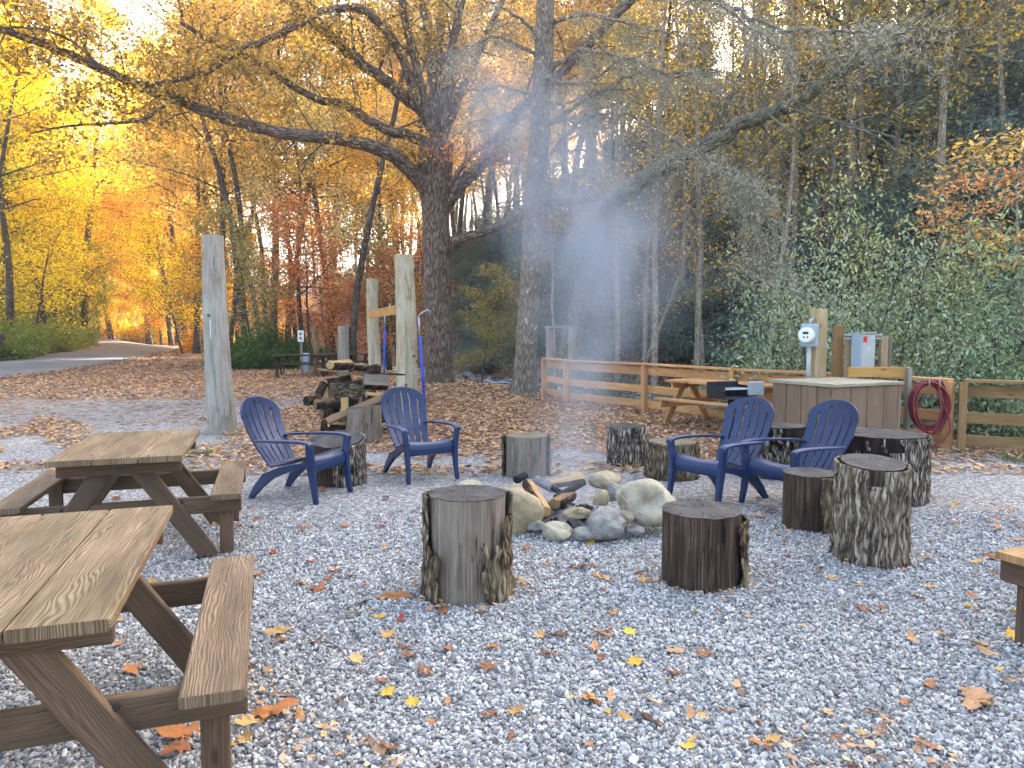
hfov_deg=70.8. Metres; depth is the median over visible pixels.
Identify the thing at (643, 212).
rhododendron
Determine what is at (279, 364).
picnic table
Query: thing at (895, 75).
evergreen tree
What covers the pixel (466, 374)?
creek boulder
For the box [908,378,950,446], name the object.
garden hose
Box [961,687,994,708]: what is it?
fallen leaf
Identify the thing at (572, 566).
fallen leaf
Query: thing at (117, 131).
forest tree
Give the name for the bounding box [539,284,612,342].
rhododendron
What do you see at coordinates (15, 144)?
forest tree
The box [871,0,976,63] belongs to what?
evergreen tree
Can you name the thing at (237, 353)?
roadside bush
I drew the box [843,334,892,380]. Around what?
breaker frame
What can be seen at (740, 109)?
rhododendron
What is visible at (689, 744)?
fallen leaf
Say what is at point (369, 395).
firewood log
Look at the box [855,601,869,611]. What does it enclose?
fallen leaf
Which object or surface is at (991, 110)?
rhododendron
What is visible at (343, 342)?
log post
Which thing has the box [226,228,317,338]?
understory tree
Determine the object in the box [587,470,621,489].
fire ring rock
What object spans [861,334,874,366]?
door
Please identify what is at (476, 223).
rhododendron
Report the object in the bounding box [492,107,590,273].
evergreen tree
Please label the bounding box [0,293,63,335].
roadside bush
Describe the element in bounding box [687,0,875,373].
slender tree
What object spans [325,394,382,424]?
loose board
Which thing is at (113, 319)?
understory tree
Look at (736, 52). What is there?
forest tree
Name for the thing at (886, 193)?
rhododendron
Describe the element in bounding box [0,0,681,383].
oak tree
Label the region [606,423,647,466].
log stump
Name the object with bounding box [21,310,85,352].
roadside bush
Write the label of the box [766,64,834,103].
rhododendron
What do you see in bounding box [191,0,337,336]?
forest tree
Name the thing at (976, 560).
fallen leaf
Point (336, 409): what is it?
firewood log
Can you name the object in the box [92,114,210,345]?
forest tree
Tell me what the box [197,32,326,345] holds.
forest tree
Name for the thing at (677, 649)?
fallen leaf
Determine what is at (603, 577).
fallen leaf
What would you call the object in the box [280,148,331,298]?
forest tree
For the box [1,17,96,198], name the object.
forest tree
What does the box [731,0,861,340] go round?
slender tree
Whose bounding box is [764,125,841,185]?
rhododendron
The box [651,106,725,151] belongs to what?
rhododendron
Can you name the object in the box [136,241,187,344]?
understory tree
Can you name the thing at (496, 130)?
forest tree
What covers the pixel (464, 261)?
rhododendron
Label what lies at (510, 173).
hillside tree
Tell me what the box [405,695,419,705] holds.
fallen leaf
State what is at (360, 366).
firewood log
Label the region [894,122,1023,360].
orange tree
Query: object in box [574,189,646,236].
rhododendron
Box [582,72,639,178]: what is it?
evergreen tree
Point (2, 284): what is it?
forest tree
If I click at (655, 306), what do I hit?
slender tree
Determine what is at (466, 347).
rhododendron
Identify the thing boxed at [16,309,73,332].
roadside bush
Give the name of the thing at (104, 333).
roadside bush
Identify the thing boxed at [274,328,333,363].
roadside bush
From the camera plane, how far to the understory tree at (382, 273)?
34.18 m
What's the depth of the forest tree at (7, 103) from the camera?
17.94 m
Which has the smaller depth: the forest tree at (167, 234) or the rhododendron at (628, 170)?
the rhododendron at (628, 170)
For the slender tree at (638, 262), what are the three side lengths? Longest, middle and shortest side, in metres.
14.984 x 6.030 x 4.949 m
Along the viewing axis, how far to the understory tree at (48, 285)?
51.98 m
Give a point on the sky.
(135, 9)
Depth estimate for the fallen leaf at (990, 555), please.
4.79 m
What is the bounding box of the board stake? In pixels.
[903,367,911,429]
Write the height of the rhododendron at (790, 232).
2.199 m
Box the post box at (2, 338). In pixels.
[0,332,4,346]
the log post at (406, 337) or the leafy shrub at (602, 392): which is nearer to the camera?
the log post at (406, 337)
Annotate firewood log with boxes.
[303,395,317,405]
[313,397,336,409]
[315,381,327,398]
[318,408,332,418]
[320,419,344,430]
[325,360,341,369]
[326,374,351,389]
[327,422,345,427]
[328,379,375,403]
[332,404,356,412]
[336,359,353,369]
[352,363,368,370]
[358,395,379,403]
[363,384,388,390]
[365,392,387,401]
[366,364,381,373]
[513,472,527,483]
[522,478,550,517]
[533,476,556,492]
[546,473,584,487]
[548,492,576,509]
[550,485,561,492]
[553,479,585,497]
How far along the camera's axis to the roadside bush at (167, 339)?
83.53 m
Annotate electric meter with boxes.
[798,317,818,377]
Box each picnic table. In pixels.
[0,429,245,558]
[0,505,254,767]
[271,354,330,376]
[319,353,367,373]
[653,378,772,431]
[995,546,1023,645]
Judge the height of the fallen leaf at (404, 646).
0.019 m
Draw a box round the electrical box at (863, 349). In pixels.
[851,332,876,366]
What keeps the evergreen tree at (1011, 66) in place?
on the ground at (968, 486)
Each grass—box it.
[186,449,216,456]
[997,448,1023,464]
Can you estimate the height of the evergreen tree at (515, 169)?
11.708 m
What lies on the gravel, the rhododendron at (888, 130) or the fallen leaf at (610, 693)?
the fallen leaf at (610, 693)
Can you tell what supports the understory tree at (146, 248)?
on the ground at (968, 486)
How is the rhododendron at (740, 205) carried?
on the ground at (968, 486)
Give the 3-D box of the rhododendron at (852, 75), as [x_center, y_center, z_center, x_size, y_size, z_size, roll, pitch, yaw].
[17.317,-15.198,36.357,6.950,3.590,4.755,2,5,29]
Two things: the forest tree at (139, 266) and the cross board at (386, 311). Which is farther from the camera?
the forest tree at (139, 266)
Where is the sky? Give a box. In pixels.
[0,0,927,310]
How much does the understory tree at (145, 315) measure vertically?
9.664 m
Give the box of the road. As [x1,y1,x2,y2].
[0,339,178,377]
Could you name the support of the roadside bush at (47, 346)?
on the ground at (968, 486)
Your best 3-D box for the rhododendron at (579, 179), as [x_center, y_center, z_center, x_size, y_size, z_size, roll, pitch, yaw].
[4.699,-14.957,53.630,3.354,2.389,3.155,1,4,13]
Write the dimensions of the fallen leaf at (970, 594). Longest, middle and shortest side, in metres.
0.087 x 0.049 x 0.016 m
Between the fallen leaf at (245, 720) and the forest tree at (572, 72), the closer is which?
the fallen leaf at (245, 720)
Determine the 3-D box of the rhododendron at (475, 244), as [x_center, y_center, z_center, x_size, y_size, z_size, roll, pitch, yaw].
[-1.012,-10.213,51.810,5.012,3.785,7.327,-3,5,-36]
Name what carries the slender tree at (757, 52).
on the ground at (968, 486)
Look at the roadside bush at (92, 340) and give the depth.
54.97 m
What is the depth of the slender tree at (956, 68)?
23.79 m
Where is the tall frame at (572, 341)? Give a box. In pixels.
[545,326,577,394]
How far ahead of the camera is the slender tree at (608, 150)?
40.50 m
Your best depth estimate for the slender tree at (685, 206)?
27.51 m
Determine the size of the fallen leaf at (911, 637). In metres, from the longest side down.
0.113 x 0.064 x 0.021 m
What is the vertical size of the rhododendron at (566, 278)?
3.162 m
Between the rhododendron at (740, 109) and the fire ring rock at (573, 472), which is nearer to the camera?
the fire ring rock at (573, 472)
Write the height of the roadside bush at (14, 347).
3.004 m
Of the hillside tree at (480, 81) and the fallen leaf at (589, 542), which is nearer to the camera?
the fallen leaf at (589, 542)
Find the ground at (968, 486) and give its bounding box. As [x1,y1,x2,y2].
[0,0,1023,767]
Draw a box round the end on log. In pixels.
[345,404,381,441]
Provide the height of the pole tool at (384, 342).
2.262 m
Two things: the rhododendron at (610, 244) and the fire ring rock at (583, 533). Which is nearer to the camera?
the fire ring rock at (583, 533)
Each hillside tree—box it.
[451,62,527,216]
[453,117,487,228]
[453,138,482,211]
[454,98,511,207]
[455,71,499,229]
[483,54,516,201]
[485,51,550,209]
[496,129,522,195]
[569,103,607,163]
[583,50,645,158]
[610,2,682,139]
[648,1,773,137]
[702,0,1005,307]
[717,0,819,98]
[734,0,863,80]
[758,0,912,214]
[822,0,934,59]
[839,0,1022,63]
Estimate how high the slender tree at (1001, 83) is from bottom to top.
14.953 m
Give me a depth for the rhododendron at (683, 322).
25.51 m
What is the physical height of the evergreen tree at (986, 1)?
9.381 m
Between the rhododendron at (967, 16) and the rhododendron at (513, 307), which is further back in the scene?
the rhododendron at (513, 307)
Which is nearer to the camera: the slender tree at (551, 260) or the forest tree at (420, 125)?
the slender tree at (551, 260)
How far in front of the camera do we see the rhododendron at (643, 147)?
49.73 m
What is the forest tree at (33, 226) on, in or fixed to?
on the ground at (968, 486)
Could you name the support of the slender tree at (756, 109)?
on the ground at (968, 486)
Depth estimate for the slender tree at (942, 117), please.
20.51 m
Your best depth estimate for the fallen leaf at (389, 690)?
2.98 m
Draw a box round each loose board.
[317,368,363,375]
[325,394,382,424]
[341,397,347,421]
[349,371,404,375]
[363,373,389,385]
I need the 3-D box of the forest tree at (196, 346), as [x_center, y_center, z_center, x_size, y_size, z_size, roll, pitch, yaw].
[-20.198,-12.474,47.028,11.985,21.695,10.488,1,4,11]
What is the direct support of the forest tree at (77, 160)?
on the ground at (968, 486)
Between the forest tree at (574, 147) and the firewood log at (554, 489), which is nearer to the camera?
the firewood log at (554, 489)
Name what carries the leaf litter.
on the ground at (968, 486)
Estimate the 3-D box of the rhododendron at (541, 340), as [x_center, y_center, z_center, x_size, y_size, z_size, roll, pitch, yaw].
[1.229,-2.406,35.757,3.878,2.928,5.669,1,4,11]
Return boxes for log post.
[201,234,237,433]
[312,325,318,376]
[337,326,348,375]
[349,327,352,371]
[366,278,381,372]
[394,254,418,413]
[829,324,844,376]
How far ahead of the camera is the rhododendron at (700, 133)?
42.31 m
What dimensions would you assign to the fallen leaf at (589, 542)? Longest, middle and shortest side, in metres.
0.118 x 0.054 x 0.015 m
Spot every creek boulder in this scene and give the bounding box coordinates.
[461,371,472,377]
[467,375,478,381]
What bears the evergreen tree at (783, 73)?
on the ground at (968, 486)
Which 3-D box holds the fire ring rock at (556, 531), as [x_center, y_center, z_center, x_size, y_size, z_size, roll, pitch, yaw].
[0.330,1.057,5.211,0.228,0.134,0.212,0,4,0]
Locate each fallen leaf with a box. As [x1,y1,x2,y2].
[111,495,120,500]
[112,636,126,645]
[121,661,142,674]
[148,577,157,581]
[155,721,199,738]
[159,735,196,754]
[234,714,267,725]
[236,728,252,742]
[237,698,299,718]
[264,624,292,634]
[274,637,288,641]
[293,706,305,720]
[294,579,306,583]
[313,582,326,591]
[323,574,332,581]
[348,652,362,663]
[371,614,384,617]
[374,677,387,681]
[374,743,386,755]
[378,590,410,600]
[378,685,396,695]
[379,738,400,748]
[380,628,395,637]
[396,612,404,620]
[396,642,410,648]
[400,648,417,656]
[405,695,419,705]
[417,663,432,674]
[427,717,435,723]
[437,606,448,613]
[445,695,450,703]
[478,660,496,670]
[479,710,500,715]
[485,641,498,647]
[506,702,523,714]
[507,731,514,738]
[533,629,546,637]
[540,649,556,654]
[545,630,569,635]
[569,563,592,567]
[580,692,597,699]
[584,739,594,745]
[585,690,600,703]
[586,539,594,545]
[589,640,600,650]
[592,571,614,580]
[594,630,613,635]
[595,652,605,660]
[606,608,619,613]
[606,687,615,700]
[617,710,633,719]
[621,627,637,634]
[626,654,643,665]
[634,570,645,574]
[636,574,650,581]
[637,709,662,724]
[666,669,683,673]
[667,647,684,652]
[677,742,696,747]
[686,704,695,718]
[687,734,696,741]
[693,646,714,656]
[697,710,709,719]
[731,679,740,686]
[748,737,773,747]
[750,513,764,516]
[764,732,783,741]
[821,708,834,714]
[826,575,838,579]
[846,760,860,767]
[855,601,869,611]
[874,708,897,724]
[899,698,909,703]
[906,629,919,641]
[914,736,937,748]
[924,678,935,687]
[957,685,973,692]
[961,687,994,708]
[966,591,976,598]
[969,559,982,562]
[970,638,988,645]
[976,645,999,657]
[978,699,994,704]
[982,552,996,559]
[1004,626,1014,639]
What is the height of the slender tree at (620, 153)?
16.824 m
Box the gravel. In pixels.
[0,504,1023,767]
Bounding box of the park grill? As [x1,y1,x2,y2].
[707,381,763,438]
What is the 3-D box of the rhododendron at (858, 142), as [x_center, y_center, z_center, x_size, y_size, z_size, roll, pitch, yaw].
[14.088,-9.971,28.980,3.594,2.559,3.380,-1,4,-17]
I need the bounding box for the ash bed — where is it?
[526,504,626,539]
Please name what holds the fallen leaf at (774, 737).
on the gravel
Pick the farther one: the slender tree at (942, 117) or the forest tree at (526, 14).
the forest tree at (526, 14)
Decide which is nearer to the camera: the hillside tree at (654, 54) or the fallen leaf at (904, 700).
the fallen leaf at (904, 700)
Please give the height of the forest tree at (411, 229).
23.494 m
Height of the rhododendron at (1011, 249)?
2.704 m
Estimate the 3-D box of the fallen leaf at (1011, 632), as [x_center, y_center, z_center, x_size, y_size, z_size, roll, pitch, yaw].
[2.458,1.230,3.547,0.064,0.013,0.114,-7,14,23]
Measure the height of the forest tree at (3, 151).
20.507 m
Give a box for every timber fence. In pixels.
[541,357,954,450]
[956,379,1023,451]
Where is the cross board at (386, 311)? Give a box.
[368,305,395,317]
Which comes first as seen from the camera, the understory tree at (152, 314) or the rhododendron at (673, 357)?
the rhododendron at (673, 357)
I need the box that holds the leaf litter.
[0,1,1023,767]
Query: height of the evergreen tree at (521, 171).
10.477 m
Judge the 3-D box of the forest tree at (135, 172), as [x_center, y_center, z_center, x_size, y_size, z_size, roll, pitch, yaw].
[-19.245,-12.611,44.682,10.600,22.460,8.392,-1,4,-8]
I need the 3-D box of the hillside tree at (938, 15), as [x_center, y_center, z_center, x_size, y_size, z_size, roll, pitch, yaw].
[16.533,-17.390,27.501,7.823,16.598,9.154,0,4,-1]
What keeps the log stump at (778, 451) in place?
on the ground at (968, 486)
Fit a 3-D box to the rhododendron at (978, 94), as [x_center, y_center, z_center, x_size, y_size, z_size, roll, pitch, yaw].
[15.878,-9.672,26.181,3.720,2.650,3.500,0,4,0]
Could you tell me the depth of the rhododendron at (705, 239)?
29.86 m
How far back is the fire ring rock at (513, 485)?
5.90 m
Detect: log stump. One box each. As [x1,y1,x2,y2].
[311,430,366,487]
[420,484,514,607]
[501,432,550,478]
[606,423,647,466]
[643,437,700,481]
[661,499,749,593]
[748,422,807,479]
[782,467,833,534]
[828,453,912,569]
[831,427,932,506]
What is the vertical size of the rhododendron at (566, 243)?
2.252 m
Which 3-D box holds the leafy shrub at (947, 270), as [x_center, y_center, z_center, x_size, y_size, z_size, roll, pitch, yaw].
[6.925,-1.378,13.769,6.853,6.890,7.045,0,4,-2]
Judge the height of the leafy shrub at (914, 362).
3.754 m
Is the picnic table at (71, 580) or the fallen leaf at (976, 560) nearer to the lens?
the picnic table at (71, 580)
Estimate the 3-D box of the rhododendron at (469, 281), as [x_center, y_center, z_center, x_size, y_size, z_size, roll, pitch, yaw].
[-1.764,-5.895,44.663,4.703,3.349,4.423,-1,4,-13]
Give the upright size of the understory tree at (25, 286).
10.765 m
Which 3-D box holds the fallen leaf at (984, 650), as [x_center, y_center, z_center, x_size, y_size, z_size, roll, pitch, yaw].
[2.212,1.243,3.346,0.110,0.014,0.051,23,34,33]
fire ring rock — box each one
[458,479,481,484]
[505,487,544,535]
[506,484,523,488]
[527,520,544,530]
[542,521,572,540]
[559,470,580,476]
[562,507,590,518]
[574,527,593,539]
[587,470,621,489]
[588,507,625,539]
[592,490,608,505]
[607,482,621,501]
[615,478,675,526]
[619,510,634,523]
[626,525,644,534]
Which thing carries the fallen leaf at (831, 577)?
on the gravel
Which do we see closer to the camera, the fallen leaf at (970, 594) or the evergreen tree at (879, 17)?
the fallen leaf at (970, 594)
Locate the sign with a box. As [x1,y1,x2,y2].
[298,330,309,373]
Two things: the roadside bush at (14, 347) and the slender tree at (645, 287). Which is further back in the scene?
the roadside bush at (14, 347)
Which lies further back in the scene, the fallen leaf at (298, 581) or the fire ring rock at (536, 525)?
the fire ring rock at (536, 525)
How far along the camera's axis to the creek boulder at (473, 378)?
31.73 m
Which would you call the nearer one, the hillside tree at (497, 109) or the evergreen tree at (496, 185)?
the evergreen tree at (496, 185)
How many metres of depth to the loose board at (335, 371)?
10.40 m
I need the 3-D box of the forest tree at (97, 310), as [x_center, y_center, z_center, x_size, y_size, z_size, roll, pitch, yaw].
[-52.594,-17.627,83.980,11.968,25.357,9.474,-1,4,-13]
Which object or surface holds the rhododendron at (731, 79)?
on the ground at (968, 486)
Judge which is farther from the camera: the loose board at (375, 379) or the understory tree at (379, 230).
the understory tree at (379, 230)
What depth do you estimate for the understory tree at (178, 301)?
56.03 m
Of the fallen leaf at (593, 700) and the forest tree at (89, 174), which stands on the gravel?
the fallen leaf at (593, 700)
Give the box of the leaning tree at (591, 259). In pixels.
[557,0,1023,379]
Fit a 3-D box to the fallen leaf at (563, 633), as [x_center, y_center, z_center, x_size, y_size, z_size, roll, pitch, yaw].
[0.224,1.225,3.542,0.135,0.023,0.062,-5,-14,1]
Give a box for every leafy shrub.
[558,351,654,400]
[649,381,706,405]
[670,267,921,413]
[678,201,1022,447]
[680,98,1023,436]
[761,227,1023,395]
[784,314,1023,449]
[826,247,1023,450]
[830,204,1023,405]
[843,191,1023,434]
[845,246,1023,449]
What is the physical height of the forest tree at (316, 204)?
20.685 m
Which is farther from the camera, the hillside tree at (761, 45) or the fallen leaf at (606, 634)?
the hillside tree at (761, 45)
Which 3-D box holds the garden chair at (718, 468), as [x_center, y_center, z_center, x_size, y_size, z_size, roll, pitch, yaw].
[1.925,0.583,6.527,0.913,0.903,0.679,-3,5,-37]
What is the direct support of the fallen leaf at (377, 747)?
on the gravel
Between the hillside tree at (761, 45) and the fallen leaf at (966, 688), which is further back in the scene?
the hillside tree at (761, 45)
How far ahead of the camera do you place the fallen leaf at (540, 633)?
3.54 m
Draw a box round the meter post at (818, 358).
[810,309,827,377]
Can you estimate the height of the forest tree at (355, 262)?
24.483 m
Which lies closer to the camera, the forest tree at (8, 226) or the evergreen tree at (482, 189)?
the forest tree at (8, 226)
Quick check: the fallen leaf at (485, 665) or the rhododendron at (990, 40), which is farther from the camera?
the rhododendron at (990, 40)
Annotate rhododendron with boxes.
[419,225,483,266]
[451,251,506,283]
[451,257,512,289]
[451,264,510,309]
[451,290,498,336]
[452,311,515,373]
[452,314,499,358]
[454,213,503,257]
[463,201,522,240]
[465,271,519,320]
[467,265,520,294]
[479,222,522,260]
[481,223,519,255]
[488,241,554,291]
[492,308,560,355]
[496,214,584,267]
[496,293,547,323]
[501,223,545,256]
[504,288,560,330]
[507,203,523,223]
[514,242,578,294]
[516,249,578,297]
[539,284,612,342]
[546,177,634,228]
[547,228,586,260]
[554,296,637,360]
[555,230,646,283]
[557,205,647,267]
[559,169,591,190]
[559,187,647,233]
[567,245,690,312]
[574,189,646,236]
[578,157,643,196]
[588,291,662,353]
[598,134,612,153]
[604,203,769,283]
[606,124,650,167]
[608,267,785,364]
[609,181,688,238]
[619,187,717,250]
[621,296,716,363]
[627,140,676,169]
[640,151,706,211]
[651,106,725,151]
[659,144,774,211]
[659,252,735,308]
[661,134,759,183]
[666,128,735,157]
[676,206,735,246]
[678,251,803,311]
[687,134,809,209]
[700,88,761,130]
[704,294,889,373]
[706,174,784,230]
[708,64,768,109]
[709,182,815,246]
[712,62,780,109]
[734,91,769,115]
[734,110,775,148]
[736,229,857,302]
[737,279,829,339]
[759,109,858,173]
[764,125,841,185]
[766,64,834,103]
[766,197,834,252]
[771,107,843,140]
[788,176,928,251]
[799,161,895,217]
[805,73,894,128]
[808,43,896,100]
[811,106,893,165]
[814,208,936,286]
[824,56,982,165]
[838,135,1007,242]
[842,76,922,132]
[851,22,976,93]
[870,17,1023,113]
[890,82,989,152]
[892,16,983,56]
[903,204,1023,304]
[911,29,1023,152]
[913,150,1023,252]
[951,0,1023,56]
[953,0,1015,25]
[954,272,1023,333]
[955,26,1005,78]
[958,7,1023,73]
[958,108,1023,175]
[968,15,1023,109]
[983,113,1023,197]
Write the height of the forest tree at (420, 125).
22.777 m
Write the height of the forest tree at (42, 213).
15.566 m
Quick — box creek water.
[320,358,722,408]
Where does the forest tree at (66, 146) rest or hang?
on the ground at (968, 486)
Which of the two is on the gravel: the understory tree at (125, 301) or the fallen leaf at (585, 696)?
the fallen leaf at (585, 696)
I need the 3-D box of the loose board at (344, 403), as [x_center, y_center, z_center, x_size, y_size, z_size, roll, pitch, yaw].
[-2.347,0.358,10.128,0.126,0.344,0.080,0,4,0]
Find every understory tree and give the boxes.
[0,180,117,336]
[0,219,65,314]
[0,223,89,327]
[12,240,94,324]
[14,208,115,315]
[33,246,113,327]
[40,239,131,335]
[75,266,129,338]
[100,282,137,338]
[101,206,226,353]
[107,263,165,330]
[107,269,151,335]
[108,256,172,344]
[126,283,173,334]
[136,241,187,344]
[155,242,235,338]
[157,199,259,336]
[158,238,230,325]
[171,196,315,343]
[173,252,228,333]
[186,254,266,329]
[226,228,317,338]
[230,187,368,363]
[255,203,363,360]
[313,192,463,367]
[324,221,424,365]
[451,259,519,381]
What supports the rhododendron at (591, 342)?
on the ground at (968, 486)
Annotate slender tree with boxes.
[502,97,606,389]
[522,64,620,311]
[532,0,672,322]
[548,0,688,396]
[568,0,739,400]
[578,43,640,192]
[582,15,642,188]
[589,0,661,255]
[605,14,715,399]
[618,3,695,289]
[620,4,689,194]
[622,0,746,314]
[623,0,786,405]
[626,54,795,398]
[635,76,761,390]
[646,0,725,149]
[655,1,708,128]
[679,0,825,307]
[685,0,822,340]
[686,0,776,238]
[687,0,860,326]
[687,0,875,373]
[701,2,787,168]
[731,0,840,219]
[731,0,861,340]
[735,0,865,303]
[772,0,926,221]
[775,1,842,124]
[779,0,909,218]
[785,0,923,185]
[786,0,921,298]
[835,0,935,90]
[837,1,967,189]
[851,0,1023,292]
[885,0,1023,197]
[887,0,991,106]
[910,0,1023,143]
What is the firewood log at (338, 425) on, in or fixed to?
on the ground at (968, 486)
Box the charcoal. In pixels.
[547,502,598,527]
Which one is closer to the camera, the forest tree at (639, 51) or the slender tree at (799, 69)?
the slender tree at (799, 69)
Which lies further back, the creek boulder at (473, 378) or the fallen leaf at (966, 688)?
the creek boulder at (473, 378)
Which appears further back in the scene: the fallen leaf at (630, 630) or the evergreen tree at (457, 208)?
the evergreen tree at (457, 208)
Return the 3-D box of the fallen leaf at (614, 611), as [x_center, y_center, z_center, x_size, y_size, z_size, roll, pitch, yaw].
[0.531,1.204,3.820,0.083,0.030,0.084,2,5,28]
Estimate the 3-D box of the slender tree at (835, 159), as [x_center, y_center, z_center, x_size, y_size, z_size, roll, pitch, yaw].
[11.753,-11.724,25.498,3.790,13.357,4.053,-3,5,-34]
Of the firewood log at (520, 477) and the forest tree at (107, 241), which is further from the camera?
the forest tree at (107, 241)
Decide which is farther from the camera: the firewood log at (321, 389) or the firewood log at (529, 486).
the firewood log at (321, 389)
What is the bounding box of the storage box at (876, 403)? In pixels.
[769,377,903,455]
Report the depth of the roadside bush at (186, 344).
51.17 m
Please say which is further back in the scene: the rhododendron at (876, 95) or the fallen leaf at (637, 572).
the rhododendron at (876, 95)
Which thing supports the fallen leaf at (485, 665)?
on the ground at (968, 486)
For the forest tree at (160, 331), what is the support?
on the ground at (968, 486)
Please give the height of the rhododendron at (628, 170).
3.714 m
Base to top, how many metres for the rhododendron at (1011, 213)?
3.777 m
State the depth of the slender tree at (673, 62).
40.68 m
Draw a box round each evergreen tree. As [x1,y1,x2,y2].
[450,166,473,233]
[454,133,523,268]
[455,179,483,231]
[463,172,500,246]
[492,98,527,207]
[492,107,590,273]
[504,97,562,190]
[517,147,562,255]
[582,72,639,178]
[604,0,673,172]
[643,30,750,235]
[664,62,720,207]
[686,39,729,129]
[721,0,832,175]
[737,1,779,71]
[752,0,846,126]
[761,2,809,86]
[839,0,899,50]
[845,0,945,157]
[864,0,1000,217]
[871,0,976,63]
[919,0,1021,77]
[970,0,1022,37]
[981,0,1023,114]
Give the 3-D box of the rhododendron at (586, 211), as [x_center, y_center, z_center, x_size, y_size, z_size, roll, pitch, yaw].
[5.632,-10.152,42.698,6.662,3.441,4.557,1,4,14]
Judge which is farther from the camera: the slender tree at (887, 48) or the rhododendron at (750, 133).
the rhododendron at (750, 133)
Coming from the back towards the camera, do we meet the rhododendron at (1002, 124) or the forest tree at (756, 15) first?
the forest tree at (756, 15)
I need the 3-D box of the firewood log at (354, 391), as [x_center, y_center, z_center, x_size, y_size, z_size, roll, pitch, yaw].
[-2.395,0.130,10.788,0.641,0.381,0.368,-8,7,-27]
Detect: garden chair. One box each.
[240,396,352,504]
[380,386,460,484]
[666,396,774,501]
[738,399,858,502]
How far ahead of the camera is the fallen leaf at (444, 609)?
3.85 m
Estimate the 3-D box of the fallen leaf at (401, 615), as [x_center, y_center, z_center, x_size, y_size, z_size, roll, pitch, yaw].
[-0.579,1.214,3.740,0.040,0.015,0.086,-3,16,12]
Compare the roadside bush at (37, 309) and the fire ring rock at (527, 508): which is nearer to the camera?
the fire ring rock at (527, 508)
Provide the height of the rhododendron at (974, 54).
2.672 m
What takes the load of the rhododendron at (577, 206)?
on the ground at (968, 486)
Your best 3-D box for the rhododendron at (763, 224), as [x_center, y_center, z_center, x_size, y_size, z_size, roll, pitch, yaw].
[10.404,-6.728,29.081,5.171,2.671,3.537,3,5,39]
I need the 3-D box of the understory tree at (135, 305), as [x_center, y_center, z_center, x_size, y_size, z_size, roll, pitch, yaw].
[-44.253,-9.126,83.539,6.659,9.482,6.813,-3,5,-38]
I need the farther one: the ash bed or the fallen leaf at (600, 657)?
the ash bed
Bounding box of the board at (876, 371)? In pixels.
[848,367,904,376]
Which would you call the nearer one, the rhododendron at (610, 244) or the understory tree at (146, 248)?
the rhododendron at (610, 244)
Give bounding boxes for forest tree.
[0,0,64,110]
[0,0,126,207]
[0,7,128,325]
[0,65,94,307]
[0,72,30,192]
[0,75,77,327]
[0,158,54,302]
[0,158,72,273]
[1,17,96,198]
[2,16,143,297]
[2,71,74,321]
[15,0,195,327]
[16,113,82,241]
[27,149,142,328]
[31,99,105,321]
[34,80,103,229]
[43,141,120,306]
[49,96,132,339]
[64,22,266,343]
[76,177,139,332]
[78,239,100,338]
[81,94,193,333]
[84,48,213,344]
[90,146,152,329]
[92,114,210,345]
[92,194,170,281]
[94,3,289,347]
[96,0,325,274]
[103,0,305,336]
[106,206,193,308]
[107,196,192,344]
[109,195,210,262]
[112,49,264,345]
[113,20,271,354]
[114,1,260,337]
[123,0,312,307]
[139,116,246,257]
[155,136,248,331]
[165,139,228,254]
[171,2,307,325]
[179,0,395,329]
[185,126,279,245]
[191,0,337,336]
[192,0,416,360]
[196,46,302,346]
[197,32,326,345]
[222,67,400,351]
[241,0,417,340]
[269,6,421,351]
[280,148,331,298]
[298,111,372,277]
[305,0,527,360]
[312,76,427,370]
[316,103,416,308]
[320,0,428,276]
[330,174,383,272]
[346,0,486,201]
[350,68,429,284]
[383,2,479,234]
[395,169,421,211]
[397,0,528,279]
[404,28,497,291]
[405,184,413,253]
[460,62,499,231]
[462,0,583,224]
[468,0,567,202]
[472,159,509,213]
[475,112,527,209]
[477,68,570,205]
[482,43,570,202]
[487,0,640,210]
[490,0,656,143]
[501,15,562,172]
[513,95,580,166]
[517,0,713,241]
[555,104,607,167]
[557,0,642,186]
[566,0,692,172]
[572,0,747,253]
[606,0,678,180]
[639,0,730,35]
[718,24,759,94]
[730,0,780,67]
[857,0,881,107]
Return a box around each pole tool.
[383,303,390,372]
[418,309,430,403]
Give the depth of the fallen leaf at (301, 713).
2.81 m
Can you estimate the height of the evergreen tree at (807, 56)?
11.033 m
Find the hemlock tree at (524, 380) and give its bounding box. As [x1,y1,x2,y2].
[420,0,981,393]
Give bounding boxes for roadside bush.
[0,292,64,347]
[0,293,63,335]
[0,316,37,343]
[0,319,45,360]
[0,320,56,358]
[6,315,52,355]
[16,301,59,323]
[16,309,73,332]
[16,323,55,351]
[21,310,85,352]
[39,309,92,332]
[39,311,93,349]
[56,321,90,347]
[59,318,104,346]
[75,322,103,344]
[91,314,123,337]
[108,306,172,344]
[154,325,188,344]
[167,323,234,353]
[197,326,270,369]
[230,322,293,368]
[233,315,326,361]
[233,317,311,349]
[258,329,312,369]
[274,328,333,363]
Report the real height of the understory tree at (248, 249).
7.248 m
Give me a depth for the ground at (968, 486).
6.65 m
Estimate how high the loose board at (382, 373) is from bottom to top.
0.082 m
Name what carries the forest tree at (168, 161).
on the ground at (968, 486)
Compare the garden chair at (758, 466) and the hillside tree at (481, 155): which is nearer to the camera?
the garden chair at (758, 466)
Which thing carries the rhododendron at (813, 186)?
on the ground at (968, 486)
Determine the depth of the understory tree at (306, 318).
31.19 m
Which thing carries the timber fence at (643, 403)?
on the ground at (968, 486)
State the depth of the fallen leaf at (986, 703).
2.88 m
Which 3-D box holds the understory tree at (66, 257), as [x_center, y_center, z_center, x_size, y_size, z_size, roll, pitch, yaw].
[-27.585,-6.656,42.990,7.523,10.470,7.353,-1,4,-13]

